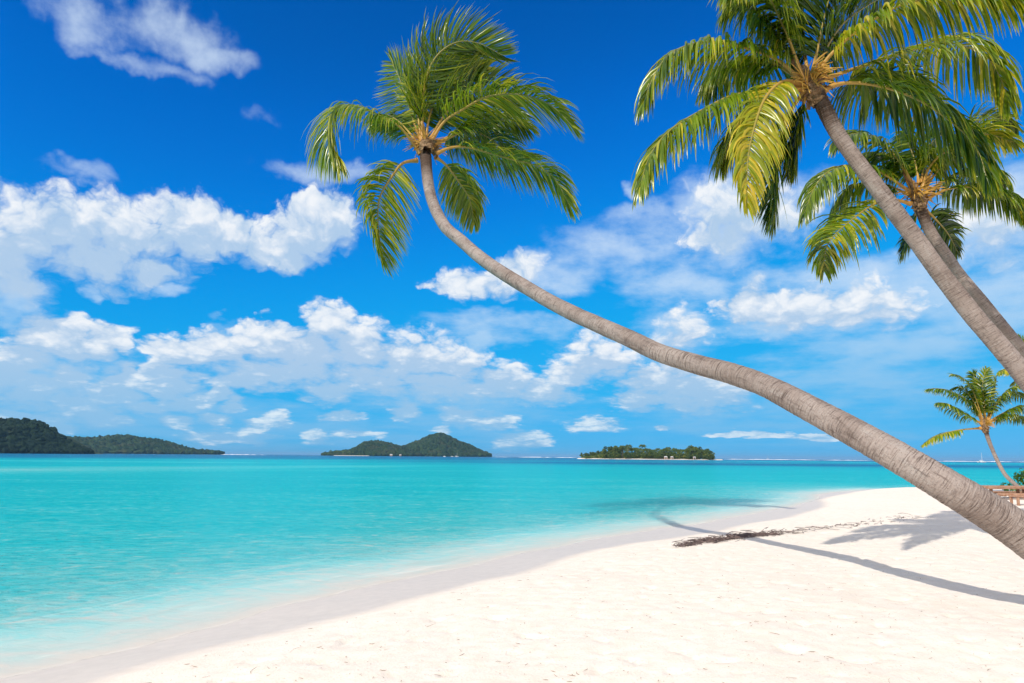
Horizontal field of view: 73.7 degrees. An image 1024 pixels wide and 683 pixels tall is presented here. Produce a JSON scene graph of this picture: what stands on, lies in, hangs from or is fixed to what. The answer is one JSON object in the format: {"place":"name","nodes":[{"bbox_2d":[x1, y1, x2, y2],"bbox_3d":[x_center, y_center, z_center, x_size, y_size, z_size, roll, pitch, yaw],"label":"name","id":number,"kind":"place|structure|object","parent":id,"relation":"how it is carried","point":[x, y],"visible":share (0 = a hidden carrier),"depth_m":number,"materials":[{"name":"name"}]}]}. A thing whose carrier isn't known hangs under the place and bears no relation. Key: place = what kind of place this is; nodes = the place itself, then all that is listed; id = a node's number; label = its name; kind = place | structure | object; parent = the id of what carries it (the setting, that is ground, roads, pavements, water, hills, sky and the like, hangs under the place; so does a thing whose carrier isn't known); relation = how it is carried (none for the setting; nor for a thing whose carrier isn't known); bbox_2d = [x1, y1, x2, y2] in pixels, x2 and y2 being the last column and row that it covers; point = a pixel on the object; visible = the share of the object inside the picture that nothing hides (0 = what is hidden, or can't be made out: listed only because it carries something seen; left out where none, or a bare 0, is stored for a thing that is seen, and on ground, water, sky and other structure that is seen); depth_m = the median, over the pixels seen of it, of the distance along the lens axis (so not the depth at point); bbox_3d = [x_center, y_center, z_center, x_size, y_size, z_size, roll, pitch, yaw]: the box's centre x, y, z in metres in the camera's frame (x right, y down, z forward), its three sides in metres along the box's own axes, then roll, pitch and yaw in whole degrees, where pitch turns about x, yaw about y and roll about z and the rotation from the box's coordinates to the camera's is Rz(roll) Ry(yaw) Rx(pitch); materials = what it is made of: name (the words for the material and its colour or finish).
{"place":"outdoors","nodes":[
{"label":"outdoors","id":0,"kind":"place"},
{"bbox_2d":[2,426,100,453],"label":"hill","id":1,"kind":"structure","parent":0,"point":[75,441],"depth_m":1183.04,"materials":[{"name":"green plant"}]},
{"bbox_2d":[0,417,94,453],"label":"forest","id":2,"kind":"object","parent":1,"relation":"on","point":[41,438],"visible":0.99,"depth_m":1088.63,"materials":[{"name":"green plant"}]},
{"bbox_2d":[0,487,1023,682],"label":"beach","id":3,"kind":"structure","parent":0,"point":[651,570],"depth_m":7.26,"materials":[{"name":"white sand"}]},
{"bbox_2d":[301,1,1023,558],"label":"leaning palm","id":4,"kind":"object","parent":3,"relation":"on","point":[463,77],"visible":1,"depth_m":20.48,"materials":[{"name":"green plant"}]},
{"bbox_2d":[673,513,928,546],"bbox_3d":[7.798,4.555,16.837,12.160,0.214,1.448,8,-12,-38],"label":"wrack debris","id":5,"kind":"object","parent":3,"relation":"on","point":[720,538],"visible":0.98,"depth_m":14.83,"materials":[{"name":"brown plant"}]},
{"bbox_2d":[630,0,1023,392],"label":"slanting palm","id":6,"kind":"object","parent":3,"relation":"on","point":[902,90],"visible":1,"depth_m":10.75,"materials":[{"name":"green plant"}]},
{"bbox_2d":[796,99,1023,357],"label":"shaded palm","id":7,"kind":"object","parent":3,"relation":"on","point":[905,166],"visible":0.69,"depth_m":15.20,"materials":[{"name":"green plant"}]},
{"bbox_2d":[920,365,1023,490],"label":"palm","id":8,"kind":"object","parent":3,"relation":"on","point":[980,402],"visible":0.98,"depth_m":32.84,"materials":[{"name":"green plant"}]},
{"bbox_2d":[981,485,1023,498],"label":"picnic table","id":9,"kind":"object","parent":3,"relation":"on","point":[1017,492],"visible":0.48,"depth_m":28.88,"materials":[{"name":"brown wood"}]},
{"bbox_2d":[996,333,1023,387],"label":"hidden palm","id":10,"kind":"object","parent":3,"relation":"on","point":[1002,372],"visible":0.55,"depth_m":30.00,"materials":[{"name":"green plant"}]},
{"bbox_2d":[1001,468,1023,490],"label":"bush","id":11,"kind":"object","parent":3,"relation":"on","point":[1017,478],"visible":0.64,"depth_m":34.90,"materials":[{"name":"green plant"}]},
{"bbox_2d":[1008,496,1023,505],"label":"wooden stool","id":12,"kind":"object","parent":3,"relation":"on","point":[1017,500],"visible":0.82,"depth_m":24.74,"materials":[{"name":"brown wood"}]},
{"bbox_2d":[0,453,1023,678],"bbox_3d":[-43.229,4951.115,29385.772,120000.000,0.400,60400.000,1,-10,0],"label":"sea","id":13,"kind":"structure","parent":0,"point":[103,554],"depth_m":21.80,"materials":[{"name":"liquid"}]},
{"bbox_2d":[577,458,721,459],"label":"sandbank","id":14,"kind":"structure","parent":13,"relation":"in","point":[651,459],"depth_m":771.72,"materials":[{"name":"beige sand"}]},
{"bbox_2d":[600,447,609,452],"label":"broadleaf tree","id":15,"kind":"object","parent":14,"relation":"on","point":[604,450],"visible":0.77,"depth_m":778.89,"materials":[{"name":"green plant"}]},
{"bbox_2d":[582,448,714,459],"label":"trees","id":16,"kind":"object","parent":14,"relation":"on","point":[681,453],"visible":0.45,"depth_m":775.63,"materials":[{"name":"green plant"}]},
{"bbox_2d":[751,459,869,460],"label":"surf","id":17,"kind":"structure","parent":13,"relation":"on","point":[781,459],"depth_m":1475.83,"materials":[{"name":"white liquid"}]},
{"bbox_2d":[0,0,1023,460],"label":"sky","id":18,"kind":"structure","parent":0,"point":[174,268],"materials":[{"name":"blue"}]},
{"bbox_2d":[963,461,1004,461],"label":"surf","id":19,"kind":"structure","parent":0,"point":[986,461],"depth_m":1276.88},
{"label":"hill","id":20,"kind":"structure","parent":0,"visible":0},
{"bbox_2d":[68,434,224,454],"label":"forest","id":21,"kind":"object","parent":20,"relation":"on","point":[121,443],"visible":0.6,"depth_m":2148.89,"materials":[{"name":"green plant"}]},
{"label":"hill","id":22,"kind":"structure","parent":0,"visible":0},
{"bbox_2d":[402,432,491,456],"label":"forest","id":23,"kind":"object","parent":22,"relation":"on","point":[441,444],"visible":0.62,"depth_m":2288.26,"materials":[{"name":"green plant"}]},
{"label":"hill","id":24,"kind":"structure","parent":0,"visible":0},
{"bbox_2d":[321,440,422,455],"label":"forest","id":25,"kind":"object","parent":24,"relation":"on","point":[374,448],"visible":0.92,"depth_m":2037.78,"materials":[{"name":"green plant"}]}
]}

